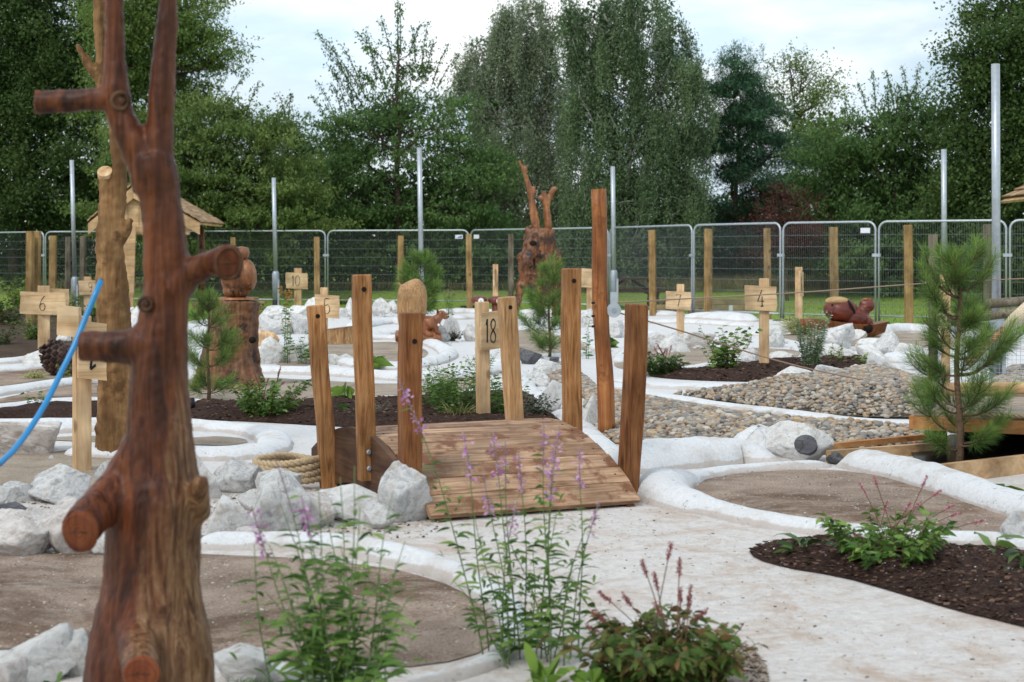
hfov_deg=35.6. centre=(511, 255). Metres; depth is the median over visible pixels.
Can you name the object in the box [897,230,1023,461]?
young pine
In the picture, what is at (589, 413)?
stone
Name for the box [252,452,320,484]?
rope coil
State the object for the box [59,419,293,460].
kerb
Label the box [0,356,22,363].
kerb
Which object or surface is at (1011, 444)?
pond water
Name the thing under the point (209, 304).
young pine
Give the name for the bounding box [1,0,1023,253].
sky
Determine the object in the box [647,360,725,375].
kerb
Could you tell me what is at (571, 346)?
bridge post
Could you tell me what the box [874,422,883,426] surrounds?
pebble
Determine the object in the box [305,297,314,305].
boulder
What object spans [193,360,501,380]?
kerb
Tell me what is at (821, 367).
boulder
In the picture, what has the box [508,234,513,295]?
fence post
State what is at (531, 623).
loosestrife
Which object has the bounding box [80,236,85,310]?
fence post
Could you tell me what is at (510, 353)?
bridge post
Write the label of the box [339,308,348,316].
boulder
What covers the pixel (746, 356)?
boulder
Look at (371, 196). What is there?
cherry tree
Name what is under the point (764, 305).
hole sign
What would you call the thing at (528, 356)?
boulder
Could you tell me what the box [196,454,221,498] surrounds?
stone
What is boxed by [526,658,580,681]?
leafy plant
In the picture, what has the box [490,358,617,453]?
kerb
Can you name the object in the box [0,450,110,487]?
sign grit
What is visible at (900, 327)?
kerb
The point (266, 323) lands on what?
boulder
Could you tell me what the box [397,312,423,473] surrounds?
bridge post
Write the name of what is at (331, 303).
hole sign
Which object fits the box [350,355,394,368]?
leafy plant
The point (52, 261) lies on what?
fence post
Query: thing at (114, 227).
tree trunk post
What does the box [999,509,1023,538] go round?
stone
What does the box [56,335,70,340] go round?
boulder
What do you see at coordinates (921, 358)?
boulder
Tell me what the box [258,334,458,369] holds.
kerb
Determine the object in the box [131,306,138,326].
boulder
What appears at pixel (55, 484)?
boulder
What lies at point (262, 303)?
sleeper stack
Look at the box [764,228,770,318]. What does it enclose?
fence post
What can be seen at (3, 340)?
shrub
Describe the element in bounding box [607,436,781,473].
kerb
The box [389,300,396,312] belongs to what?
boulder
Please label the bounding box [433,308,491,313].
kerb
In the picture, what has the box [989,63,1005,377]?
lamp column
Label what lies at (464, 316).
kerb
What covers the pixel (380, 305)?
boulder
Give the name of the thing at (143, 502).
tree trunk post
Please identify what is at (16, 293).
shrub
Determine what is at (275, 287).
lamp column
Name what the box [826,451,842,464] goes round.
stone
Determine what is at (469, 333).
boulder
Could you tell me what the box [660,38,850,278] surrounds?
scots pine tree
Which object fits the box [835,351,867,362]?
shrub
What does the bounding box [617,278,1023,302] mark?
guide cord
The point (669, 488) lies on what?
kerb
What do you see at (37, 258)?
fence post
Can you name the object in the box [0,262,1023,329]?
lawn
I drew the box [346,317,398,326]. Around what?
kerb
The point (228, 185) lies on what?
hornbeam tree
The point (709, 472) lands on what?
kerb
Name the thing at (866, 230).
fence
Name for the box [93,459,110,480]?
stone
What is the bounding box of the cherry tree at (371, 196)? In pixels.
[242,0,552,289]
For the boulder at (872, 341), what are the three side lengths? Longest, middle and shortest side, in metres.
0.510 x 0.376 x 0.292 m
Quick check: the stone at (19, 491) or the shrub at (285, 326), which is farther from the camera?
the shrub at (285, 326)
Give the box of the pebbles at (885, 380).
[547,361,1023,449]
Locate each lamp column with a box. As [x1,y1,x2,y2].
[70,160,78,305]
[272,178,279,304]
[417,147,424,284]
[610,166,617,303]
[941,149,946,261]
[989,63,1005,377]
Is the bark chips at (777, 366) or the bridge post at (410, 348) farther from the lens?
the bark chips at (777, 366)
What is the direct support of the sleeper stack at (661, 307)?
on the concrete paving
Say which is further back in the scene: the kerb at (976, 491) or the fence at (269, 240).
the fence at (269, 240)
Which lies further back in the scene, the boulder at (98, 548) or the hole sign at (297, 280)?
the hole sign at (297, 280)
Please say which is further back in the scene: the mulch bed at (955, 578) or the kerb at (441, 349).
the kerb at (441, 349)
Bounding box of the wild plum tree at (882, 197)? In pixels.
[756,62,984,300]
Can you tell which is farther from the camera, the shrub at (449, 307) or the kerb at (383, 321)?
the shrub at (449, 307)
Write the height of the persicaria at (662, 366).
0.388 m
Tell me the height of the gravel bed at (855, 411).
0.220 m
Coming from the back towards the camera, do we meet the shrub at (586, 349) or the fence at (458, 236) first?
the fence at (458, 236)
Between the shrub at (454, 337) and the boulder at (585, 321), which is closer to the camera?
the shrub at (454, 337)
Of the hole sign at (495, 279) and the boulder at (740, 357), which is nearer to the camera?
the boulder at (740, 357)
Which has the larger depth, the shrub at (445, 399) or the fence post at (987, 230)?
the fence post at (987, 230)
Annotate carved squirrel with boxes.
[395,279,448,341]
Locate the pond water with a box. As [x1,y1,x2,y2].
[911,434,1023,463]
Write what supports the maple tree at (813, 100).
on the lawn at (813, 300)
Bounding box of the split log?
[258,330,279,346]
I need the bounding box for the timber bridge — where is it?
[909,296,1023,441]
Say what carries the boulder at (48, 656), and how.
on the concrete paving
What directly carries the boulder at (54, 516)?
on the concrete paving
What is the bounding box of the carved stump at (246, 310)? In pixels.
[192,297,265,388]
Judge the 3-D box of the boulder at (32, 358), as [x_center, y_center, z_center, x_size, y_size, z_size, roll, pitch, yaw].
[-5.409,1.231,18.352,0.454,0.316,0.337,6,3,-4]
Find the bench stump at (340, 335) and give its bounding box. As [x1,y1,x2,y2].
[327,326,352,343]
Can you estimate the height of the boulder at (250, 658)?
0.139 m
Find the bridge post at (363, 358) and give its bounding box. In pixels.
[352,274,375,480]
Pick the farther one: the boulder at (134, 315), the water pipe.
the boulder at (134, 315)
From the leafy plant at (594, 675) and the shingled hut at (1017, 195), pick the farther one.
the shingled hut at (1017, 195)
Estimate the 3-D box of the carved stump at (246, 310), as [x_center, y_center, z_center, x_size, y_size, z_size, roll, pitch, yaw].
[-2.783,0.889,15.690,0.730,0.958,0.715,0,0,0]
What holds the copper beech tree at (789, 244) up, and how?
on the lawn at (813, 300)
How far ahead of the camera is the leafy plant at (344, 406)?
12.62 m
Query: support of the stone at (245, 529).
on the concrete paving
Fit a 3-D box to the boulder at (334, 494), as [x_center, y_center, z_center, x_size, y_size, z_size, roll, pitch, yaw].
[-0.786,1.246,7.870,0.404,0.242,0.273,3,3,-10]
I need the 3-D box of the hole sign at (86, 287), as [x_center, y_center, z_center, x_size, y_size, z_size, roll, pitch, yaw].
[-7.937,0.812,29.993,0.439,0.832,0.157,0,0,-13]
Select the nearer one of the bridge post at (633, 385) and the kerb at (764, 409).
the bridge post at (633, 385)
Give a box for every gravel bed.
[610,411,924,445]
[690,379,912,416]
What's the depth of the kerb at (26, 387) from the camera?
15.30 m
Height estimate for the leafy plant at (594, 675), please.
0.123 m
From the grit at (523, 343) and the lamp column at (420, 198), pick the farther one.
the lamp column at (420, 198)
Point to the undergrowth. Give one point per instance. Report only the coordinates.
(359, 270)
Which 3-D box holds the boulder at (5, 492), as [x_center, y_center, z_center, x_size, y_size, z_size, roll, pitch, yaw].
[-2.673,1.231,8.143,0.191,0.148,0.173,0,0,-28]
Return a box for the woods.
[0,170,1020,276]
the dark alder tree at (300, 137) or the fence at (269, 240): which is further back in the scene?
the dark alder tree at (300, 137)
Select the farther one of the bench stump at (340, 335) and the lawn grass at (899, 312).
the lawn grass at (899, 312)
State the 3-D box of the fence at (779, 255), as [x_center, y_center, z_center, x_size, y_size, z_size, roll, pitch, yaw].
[4.675,0.354,33.254,0.600,2.071,2.867,0,0,-34]
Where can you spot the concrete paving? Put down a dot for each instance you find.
(834, 606)
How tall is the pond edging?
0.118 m
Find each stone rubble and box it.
[19,500,53,508]
[202,487,437,538]
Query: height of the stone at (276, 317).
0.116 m
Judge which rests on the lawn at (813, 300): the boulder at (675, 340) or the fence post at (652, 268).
the fence post at (652, 268)
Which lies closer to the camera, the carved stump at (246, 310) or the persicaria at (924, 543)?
the persicaria at (924, 543)
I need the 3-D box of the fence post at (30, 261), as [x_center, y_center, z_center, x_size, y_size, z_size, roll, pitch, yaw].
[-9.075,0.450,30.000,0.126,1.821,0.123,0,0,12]
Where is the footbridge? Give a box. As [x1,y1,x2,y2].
[311,418,639,522]
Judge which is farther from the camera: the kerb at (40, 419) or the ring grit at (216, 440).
the kerb at (40, 419)
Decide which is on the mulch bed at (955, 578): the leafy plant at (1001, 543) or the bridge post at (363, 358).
the leafy plant at (1001, 543)
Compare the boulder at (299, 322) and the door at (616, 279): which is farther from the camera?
the door at (616, 279)
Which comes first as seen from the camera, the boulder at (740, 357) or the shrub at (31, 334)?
the boulder at (740, 357)
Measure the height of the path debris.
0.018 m
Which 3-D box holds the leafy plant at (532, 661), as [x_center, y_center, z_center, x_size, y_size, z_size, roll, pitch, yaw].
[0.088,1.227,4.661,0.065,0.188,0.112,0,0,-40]
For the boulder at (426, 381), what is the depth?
15.17 m
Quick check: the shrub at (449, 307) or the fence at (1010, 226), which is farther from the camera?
the shrub at (449, 307)
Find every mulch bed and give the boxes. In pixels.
[0,400,96,418]
[191,390,554,426]
[649,355,865,380]
[750,534,1023,625]
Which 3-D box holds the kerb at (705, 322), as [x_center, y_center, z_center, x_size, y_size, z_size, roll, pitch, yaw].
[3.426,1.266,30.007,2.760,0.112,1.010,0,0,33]
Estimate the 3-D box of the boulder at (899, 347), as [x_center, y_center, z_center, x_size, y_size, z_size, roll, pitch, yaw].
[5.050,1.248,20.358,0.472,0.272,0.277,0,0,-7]
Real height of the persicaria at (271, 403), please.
0.448 m
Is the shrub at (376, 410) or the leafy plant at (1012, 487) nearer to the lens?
the leafy plant at (1012, 487)
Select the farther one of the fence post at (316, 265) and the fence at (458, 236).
the fence at (458, 236)
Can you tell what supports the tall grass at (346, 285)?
on the lawn at (813, 300)
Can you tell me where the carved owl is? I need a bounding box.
[221,246,256,296]
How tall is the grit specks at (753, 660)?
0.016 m
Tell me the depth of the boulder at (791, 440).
10.09 m
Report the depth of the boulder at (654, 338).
21.70 m
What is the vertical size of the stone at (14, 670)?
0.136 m
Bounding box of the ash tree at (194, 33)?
[51,0,264,152]
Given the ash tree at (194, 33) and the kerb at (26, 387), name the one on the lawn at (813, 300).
the ash tree at (194, 33)
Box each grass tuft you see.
[19,370,52,379]
[217,675,267,681]
[429,399,491,415]
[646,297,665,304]
[773,313,821,334]
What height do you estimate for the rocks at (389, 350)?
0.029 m
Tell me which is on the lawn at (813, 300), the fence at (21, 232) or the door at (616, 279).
the fence at (21, 232)
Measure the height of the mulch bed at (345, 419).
0.103 m
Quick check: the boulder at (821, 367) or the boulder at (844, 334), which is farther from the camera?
the boulder at (844, 334)
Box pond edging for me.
[826,434,1023,478]
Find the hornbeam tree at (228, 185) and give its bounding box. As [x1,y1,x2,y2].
[52,71,365,296]
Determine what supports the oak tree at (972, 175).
on the lawn at (813, 300)
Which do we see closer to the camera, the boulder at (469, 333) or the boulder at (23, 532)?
the boulder at (23, 532)
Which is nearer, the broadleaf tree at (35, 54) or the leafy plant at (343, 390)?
the leafy plant at (343, 390)
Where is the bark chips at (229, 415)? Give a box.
[191,390,561,425]
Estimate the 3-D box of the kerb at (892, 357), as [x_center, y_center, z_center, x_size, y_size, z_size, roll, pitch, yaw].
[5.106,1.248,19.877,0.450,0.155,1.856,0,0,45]
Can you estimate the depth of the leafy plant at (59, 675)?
4.64 m
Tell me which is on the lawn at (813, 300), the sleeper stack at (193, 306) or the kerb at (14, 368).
the sleeper stack at (193, 306)
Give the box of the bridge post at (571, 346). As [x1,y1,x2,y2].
[561,268,582,431]
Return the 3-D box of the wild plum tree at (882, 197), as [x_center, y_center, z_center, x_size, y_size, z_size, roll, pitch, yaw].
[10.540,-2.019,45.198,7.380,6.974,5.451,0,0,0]
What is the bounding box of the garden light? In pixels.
[190,398,194,408]
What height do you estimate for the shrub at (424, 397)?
0.347 m
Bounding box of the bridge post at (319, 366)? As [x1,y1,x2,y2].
[306,305,337,488]
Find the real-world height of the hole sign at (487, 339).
0.998 m
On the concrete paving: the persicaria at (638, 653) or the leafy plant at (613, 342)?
the leafy plant at (613, 342)
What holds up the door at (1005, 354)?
in the lamp column at (995, 126)
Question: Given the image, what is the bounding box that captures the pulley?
[607,292,620,317]
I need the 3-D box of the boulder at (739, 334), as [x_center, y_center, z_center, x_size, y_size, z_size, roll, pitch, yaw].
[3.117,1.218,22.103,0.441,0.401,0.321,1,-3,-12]
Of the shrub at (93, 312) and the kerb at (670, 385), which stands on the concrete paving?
the kerb at (670, 385)
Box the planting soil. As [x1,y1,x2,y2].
[0,309,95,357]
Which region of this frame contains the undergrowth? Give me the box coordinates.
[0,204,1023,291]
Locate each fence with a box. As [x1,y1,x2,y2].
[0,231,45,291]
[45,231,142,298]
[187,230,328,299]
[327,229,472,300]
[460,227,611,307]
[609,224,694,312]
[693,222,783,319]
[772,221,880,321]
[878,219,1011,323]
[1009,219,1023,328]
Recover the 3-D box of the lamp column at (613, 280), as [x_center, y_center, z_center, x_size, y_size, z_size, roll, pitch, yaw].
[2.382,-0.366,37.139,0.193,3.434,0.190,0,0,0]
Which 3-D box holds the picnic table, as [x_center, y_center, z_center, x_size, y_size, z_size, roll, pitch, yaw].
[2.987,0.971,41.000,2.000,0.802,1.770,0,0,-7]
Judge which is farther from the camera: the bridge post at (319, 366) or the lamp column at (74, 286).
the lamp column at (74, 286)
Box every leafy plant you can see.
[43,671,62,681]
[331,382,354,397]
[336,404,349,408]
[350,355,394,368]
[524,641,560,681]
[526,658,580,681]
[569,667,607,681]
[610,335,618,347]
[771,533,822,555]
[962,531,1023,552]
[996,484,1023,490]
[1003,548,1023,568]
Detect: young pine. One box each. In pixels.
[188,284,247,398]
[391,245,446,315]
[517,248,567,356]
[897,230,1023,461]
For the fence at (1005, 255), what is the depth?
30.45 m
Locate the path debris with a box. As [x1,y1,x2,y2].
[432,509,1023,680]
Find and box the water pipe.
[0,279,103,465]
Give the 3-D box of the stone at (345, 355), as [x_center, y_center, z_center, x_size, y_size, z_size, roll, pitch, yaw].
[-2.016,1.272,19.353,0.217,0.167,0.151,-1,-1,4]
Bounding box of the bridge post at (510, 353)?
[497,296,523,419]
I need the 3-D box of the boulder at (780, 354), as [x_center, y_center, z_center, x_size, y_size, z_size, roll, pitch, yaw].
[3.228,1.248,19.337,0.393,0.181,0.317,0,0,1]
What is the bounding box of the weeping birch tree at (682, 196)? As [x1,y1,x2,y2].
[546,0,723,293]
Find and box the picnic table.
[584,278,673,306]
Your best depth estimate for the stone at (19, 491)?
8.40 m
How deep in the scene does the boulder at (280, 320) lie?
26.42 m
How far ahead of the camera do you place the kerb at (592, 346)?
22.93 m
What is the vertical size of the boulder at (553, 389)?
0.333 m
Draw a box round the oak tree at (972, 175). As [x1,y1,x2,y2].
[904,0,1023,297]
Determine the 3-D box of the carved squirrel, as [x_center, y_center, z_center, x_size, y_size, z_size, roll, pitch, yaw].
[-1.322,0.827,23.534,0.796,0.977,0.448,0,0,0]
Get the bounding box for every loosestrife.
[229,460,425,681]
[395,375,606,668]
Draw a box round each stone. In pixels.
[0,656,27,681]
[3,481,35,501]
[26,506,44,514]
[64,628,87,675]
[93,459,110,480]
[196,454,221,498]
[235,526,264,531]
[238,489,256,510]
[273,315,280,319]
[285,659,335,681]
[302,491,335,528]
[328,354,340,364]
[339,354,352,357]
[363,500,396,528]
[549,357,558,361]
[582,392,597,423]
[693,345,703,348]
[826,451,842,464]
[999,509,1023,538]
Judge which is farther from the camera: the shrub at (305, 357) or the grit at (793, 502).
the shrub at (305, 357)
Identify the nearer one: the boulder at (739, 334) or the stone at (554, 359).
the stone at (554, 359)
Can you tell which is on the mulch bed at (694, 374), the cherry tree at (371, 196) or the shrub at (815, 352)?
the shrub at (815, 352)
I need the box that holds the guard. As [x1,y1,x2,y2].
[961,321,1023,382]
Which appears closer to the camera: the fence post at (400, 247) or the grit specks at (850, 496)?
the grit specks at (850, 496)
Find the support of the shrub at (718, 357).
on the mulch bed at (694, 374)
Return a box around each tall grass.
[41,276,546,290]
[581,272,1016,292]
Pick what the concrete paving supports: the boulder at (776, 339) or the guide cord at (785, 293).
the boulder at (776, 339)
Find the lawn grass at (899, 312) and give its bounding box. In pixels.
[0,288,1016,327]
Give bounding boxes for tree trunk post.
[33,0,243,681]
[76,0,132,452]
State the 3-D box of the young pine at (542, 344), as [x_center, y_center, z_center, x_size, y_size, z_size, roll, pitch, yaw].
[0.453,0.609,20.439,0.851,1.445,0.861,0,0,30]
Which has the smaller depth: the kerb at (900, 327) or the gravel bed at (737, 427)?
the gravel bed at (737, 427)
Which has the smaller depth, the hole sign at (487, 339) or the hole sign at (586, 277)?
the hole sign at (487, 339)
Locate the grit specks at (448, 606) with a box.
[1,552,494,662]
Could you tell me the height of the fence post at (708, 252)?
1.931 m
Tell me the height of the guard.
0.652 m
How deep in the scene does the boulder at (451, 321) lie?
24.22 m
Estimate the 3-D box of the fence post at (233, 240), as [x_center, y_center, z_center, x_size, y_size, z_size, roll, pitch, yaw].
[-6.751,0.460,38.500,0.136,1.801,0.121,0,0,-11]
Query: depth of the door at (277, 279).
38.22 m
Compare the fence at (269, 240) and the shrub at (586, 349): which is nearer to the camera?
the shrub at (586, 349)
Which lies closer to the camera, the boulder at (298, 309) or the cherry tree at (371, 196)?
the boulder at (298, 309)
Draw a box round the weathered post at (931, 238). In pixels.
[928,235,940,381]
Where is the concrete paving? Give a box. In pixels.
[0,310,1023,681]
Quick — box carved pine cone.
[39,339,71,375]
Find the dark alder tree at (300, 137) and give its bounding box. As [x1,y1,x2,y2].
[232,89,358,277]
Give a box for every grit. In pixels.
[0,368,71,385]
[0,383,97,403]
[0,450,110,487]
[0,553,496,665]
[56,436,247,444]
[188,377,475,399]
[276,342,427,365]
[435,509,1017,681]
[519,329,585,352]
[614,347,799,368]
[693,469,1006,531]
[726,640,768,681]
[783,331,964,347]
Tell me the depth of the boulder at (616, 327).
25.27 m
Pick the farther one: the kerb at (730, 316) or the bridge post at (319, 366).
the kerb at (730, 316)
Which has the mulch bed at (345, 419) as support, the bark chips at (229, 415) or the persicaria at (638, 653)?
the bark chips at (229, 415)
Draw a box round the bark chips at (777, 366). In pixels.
[655,354,865,380]
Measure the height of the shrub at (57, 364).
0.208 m
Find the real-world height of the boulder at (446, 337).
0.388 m
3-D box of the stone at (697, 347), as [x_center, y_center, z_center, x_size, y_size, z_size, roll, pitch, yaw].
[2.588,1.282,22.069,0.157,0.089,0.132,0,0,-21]
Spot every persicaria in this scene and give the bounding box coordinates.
[217,366,311,416]
[535,541,769,681]
[622,343,690,376]
[814,475,985,569]
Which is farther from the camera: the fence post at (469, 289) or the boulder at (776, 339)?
the fence post at (469, 289)
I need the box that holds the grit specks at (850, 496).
[697,469,1000,530]
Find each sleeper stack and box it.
[191,302,197,308]
[259,301,266,308]
[657,305,676,311]
[688,299,749,313]
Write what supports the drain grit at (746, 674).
on the concrete paving
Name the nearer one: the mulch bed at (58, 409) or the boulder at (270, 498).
the boulder at (270, 498)
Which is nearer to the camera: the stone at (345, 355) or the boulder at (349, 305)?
the stone at (345, 355)
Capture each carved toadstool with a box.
[471,296,486,303]
[488,296,499,310]
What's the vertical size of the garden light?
0.164 m
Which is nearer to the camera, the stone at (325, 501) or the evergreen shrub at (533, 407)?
the stone at (325, 501)
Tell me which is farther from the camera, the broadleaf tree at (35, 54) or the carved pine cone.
the broadleaf tree at (35, 54)
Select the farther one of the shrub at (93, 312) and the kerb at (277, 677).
the shrub at (93, 312)
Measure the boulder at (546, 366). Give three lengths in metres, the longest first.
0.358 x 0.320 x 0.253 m
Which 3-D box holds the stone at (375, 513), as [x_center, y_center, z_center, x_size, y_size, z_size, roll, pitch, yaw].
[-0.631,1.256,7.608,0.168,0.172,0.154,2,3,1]
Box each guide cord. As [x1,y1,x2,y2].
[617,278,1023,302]
[620,313,863,379]
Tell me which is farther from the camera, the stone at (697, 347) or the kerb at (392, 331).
the kerb at (392, 331)
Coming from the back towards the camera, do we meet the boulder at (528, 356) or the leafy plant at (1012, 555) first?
the boulder at (528, 356)
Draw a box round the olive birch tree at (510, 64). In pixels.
[439,0,602,280]
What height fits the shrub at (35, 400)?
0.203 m
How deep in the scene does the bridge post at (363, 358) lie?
8.38 m
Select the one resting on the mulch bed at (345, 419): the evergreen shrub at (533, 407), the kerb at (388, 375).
the evergreen shrub at (533, 407)
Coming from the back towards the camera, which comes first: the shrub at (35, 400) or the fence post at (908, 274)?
the fence post at (908, 274)
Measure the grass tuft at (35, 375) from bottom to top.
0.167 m
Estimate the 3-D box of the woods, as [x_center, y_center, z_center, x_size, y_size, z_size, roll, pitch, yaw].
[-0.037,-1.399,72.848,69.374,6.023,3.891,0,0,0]
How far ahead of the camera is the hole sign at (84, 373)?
9.48 m
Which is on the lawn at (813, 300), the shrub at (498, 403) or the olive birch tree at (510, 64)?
the olive birch tree at (510, 64)
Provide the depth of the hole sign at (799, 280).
28.95 m
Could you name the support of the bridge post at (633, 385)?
on the concrete paving
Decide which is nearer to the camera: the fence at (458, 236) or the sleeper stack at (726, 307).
the sleeper stack at (726, 307)
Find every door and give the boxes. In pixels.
[76,285,77,305]
[277,279,278,304]
[616,279,617,303]
[1002,354,1005,373]
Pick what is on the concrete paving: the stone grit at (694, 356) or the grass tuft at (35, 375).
the stone grit at (694, 356)
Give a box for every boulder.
[0,421,61,453]
[0,485,10,503]
[0,501,26,509]
[0,508,50,555]
[0,623,76,681]
[22,350,42,364]
[27,463,91,503]
[40,496,91,553]
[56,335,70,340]
[91,532,104,554]
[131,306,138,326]
[202,494,255,534]
[211,457,262,492]
[214,643,273,681]
[252,467,310,531]
[255,469,301,488]
[259,305,287,318]
[259,314,284,334]
[260,336,283,363]
[278,314,293,333]
[280,343,309,361]
[287,305,306,315]
[291,314,307,333]
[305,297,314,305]
[319,483,376,521]
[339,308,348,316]
[345,297,351,316]
[372,297,391,315]
[377,460,432,522]
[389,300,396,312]
[422,376,438,390]
[439,325,450,341]
[443,314,459,340]
[463,323,474,340]
[520,348,541,363]
[526,369,549,386]
[533,358,560,373]
[535,380,561,412]
[581,308,592,326]
[609,320,623,337]
[648,332,664,349]
[657,332,690,351]
[680,332,715,347]
[722,330,751,349]
[729,354,743,362]
[740,347,758,361]
[765,420,833,460]
[769,328,784,347]
[769,351,793,357]
[773,366,811,376]
[808,343,854,355]
[814,364,838,371]
[816,323,855,348]
[852,338,878,350]
[853,329,866,339]
[856,342,889,362]
[867,352,895,367]
[874,331,899,353]
[894,343,924,351]
[908,352,940,369]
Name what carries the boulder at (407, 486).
on the concrete paving
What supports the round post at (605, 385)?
on the concrete paving
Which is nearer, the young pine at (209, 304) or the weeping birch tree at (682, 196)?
the young pine at (209, 304)
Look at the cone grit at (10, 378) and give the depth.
16.88 m
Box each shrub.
[0,278,47,307]
[0,288,25,324]
[0,319,25,344]
[16,318,53,339]
[19,391,53,402]
[51,285,83,315]
[56,363,70,377]
[74,304,95,321]
[278,285,294,363]
[283,331,309,363]
[336,292,351,303]
[353,400,388,411]
[422,354,501,412]
[422,374,459,405]
[444,289,454,315]
[448,328,464,340]
[463,350,499,368]
[466,375,531,411]
[523,391,559,414]
[581,316,593,358]
[698,325,762,368]
[792,310,832,364]
[824,343,842,359]
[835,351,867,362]
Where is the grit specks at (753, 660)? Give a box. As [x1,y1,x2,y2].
[725,641,769,681]
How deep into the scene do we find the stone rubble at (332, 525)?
7.60 m
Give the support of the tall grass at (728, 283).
on the lawn at (813, 300)
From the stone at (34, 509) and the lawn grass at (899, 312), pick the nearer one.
the stone at (34, 509)
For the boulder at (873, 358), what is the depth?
16.40 m
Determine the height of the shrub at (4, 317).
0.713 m
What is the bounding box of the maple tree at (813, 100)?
[736,37,885,182]
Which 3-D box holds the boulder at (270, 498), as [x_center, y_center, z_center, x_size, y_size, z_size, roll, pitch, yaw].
[-1.099,1.202,7.549,0.247,0.384,0.238,0,0,-21]
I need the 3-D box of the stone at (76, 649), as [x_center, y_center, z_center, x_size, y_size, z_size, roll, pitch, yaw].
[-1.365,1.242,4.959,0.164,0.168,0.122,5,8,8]
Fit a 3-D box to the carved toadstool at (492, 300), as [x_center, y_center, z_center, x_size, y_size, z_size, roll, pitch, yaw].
[-0.305,1.055,30.496,0.310,0.557,0.318,0,0,0]
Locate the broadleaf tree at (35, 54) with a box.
[0,0,110,286]
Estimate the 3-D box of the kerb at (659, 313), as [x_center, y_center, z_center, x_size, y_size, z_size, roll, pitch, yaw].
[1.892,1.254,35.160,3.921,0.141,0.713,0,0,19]
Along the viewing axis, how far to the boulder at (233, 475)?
8.72 m
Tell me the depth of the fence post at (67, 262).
37.96 m
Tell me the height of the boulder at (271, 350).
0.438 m
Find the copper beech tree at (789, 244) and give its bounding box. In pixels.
[717,174,856,300]
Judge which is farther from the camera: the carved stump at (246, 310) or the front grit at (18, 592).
the carved stump at (246, 310)
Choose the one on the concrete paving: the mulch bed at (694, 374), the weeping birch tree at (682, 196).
the mulch bed at (694, 374)
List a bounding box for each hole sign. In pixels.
[20,286,68,348]
[57,305,106,470]
[78,277,94,311]
[285,268,307,305]
[315,287,339,328]
[475,302,499,413]
[493,264,497,295]
[581,268,591,308]
[666,284,690,333]
[744,278,776,362]
[795,267,803,320]
[939,274,953,346]
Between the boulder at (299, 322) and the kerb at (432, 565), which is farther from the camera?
the boulder at (299, 322)
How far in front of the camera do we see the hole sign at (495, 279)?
32.96 m
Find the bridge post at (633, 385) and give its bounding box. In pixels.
[618,303,647,492]
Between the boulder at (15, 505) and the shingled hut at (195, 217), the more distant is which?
the shingled hut at (195, 217)
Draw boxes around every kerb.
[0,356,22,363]
[0,364,42,371]
[0,377,97,395]
[0,397,96,407]
[0,417,96,421]
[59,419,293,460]
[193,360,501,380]
[201,531,530,681]
[219,664,356,681]
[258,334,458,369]
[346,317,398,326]
[372,327,398,334]
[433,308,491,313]
[453,314,474,319]
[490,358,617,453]
[519,309,676,315]
[554,332,611,351]
[585,324,656,334]
[596,377,747,389]
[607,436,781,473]
[612,349,623,362]
[614,382,908,423]
[623,319,753,326]
[637,467,1023,549]
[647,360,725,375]
[684,311,758,321]
[690,460,831,484]
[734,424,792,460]
[751,325,815,335]
[835,449,1023,516]
[883,323,1023,349]
[884,350,966,362]
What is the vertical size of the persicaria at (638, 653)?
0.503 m
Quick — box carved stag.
[515,161,562,316]
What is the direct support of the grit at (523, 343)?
on the concrete paving
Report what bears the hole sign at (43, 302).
on the planting soil
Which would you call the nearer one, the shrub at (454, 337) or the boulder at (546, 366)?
the boulder at (546, 366)
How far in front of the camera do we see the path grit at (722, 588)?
6.19 m
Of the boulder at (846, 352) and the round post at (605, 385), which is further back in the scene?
the boulder at (846, 352)
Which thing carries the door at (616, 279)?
in the lamp column at (613, 280)
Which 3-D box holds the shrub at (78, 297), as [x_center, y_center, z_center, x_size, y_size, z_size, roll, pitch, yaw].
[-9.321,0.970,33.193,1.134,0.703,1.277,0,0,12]
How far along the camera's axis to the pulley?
11.37 m
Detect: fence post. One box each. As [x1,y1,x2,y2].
[26,231,34,322]
[34,231,40,322]
[49,236,56,287]
[65,237,69,303]
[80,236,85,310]
[231,237,235,244]
[314,237,319,296]
[397,236,403,293]
[466,234,472,307]
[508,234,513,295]
[648,230,656,315]
[704,229,712,311]
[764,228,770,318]
[829,227,838,296]
[903,225,913,322]
[983,224,991,310]
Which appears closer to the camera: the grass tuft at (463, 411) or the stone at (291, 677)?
the stone at (291, 677)
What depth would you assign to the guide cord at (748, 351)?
12.44 m
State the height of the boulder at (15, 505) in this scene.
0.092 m
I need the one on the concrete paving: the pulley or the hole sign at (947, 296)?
the hole sign at (947, 296)
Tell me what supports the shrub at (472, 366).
on the concrete paving
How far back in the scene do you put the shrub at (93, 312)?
29.13 m
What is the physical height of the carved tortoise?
0.653 m
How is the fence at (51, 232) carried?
on the lawn at (813, 300)
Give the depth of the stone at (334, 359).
19.10 m
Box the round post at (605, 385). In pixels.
[591,189,614,432]
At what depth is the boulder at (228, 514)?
7.30 m
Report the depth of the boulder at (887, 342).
21.01 m
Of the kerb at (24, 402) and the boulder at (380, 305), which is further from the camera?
the boulder at (380, 305)
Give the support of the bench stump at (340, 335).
on the rocks at (389, 350)
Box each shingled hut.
[87,184,224,314]
[1000,185,1023,203]
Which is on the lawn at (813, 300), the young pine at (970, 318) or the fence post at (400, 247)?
the fence post at (400, 247)
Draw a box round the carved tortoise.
[799,296,887,336]
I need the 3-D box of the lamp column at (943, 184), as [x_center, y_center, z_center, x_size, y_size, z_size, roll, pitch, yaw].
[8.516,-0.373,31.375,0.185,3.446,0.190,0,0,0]
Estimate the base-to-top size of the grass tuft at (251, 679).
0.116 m

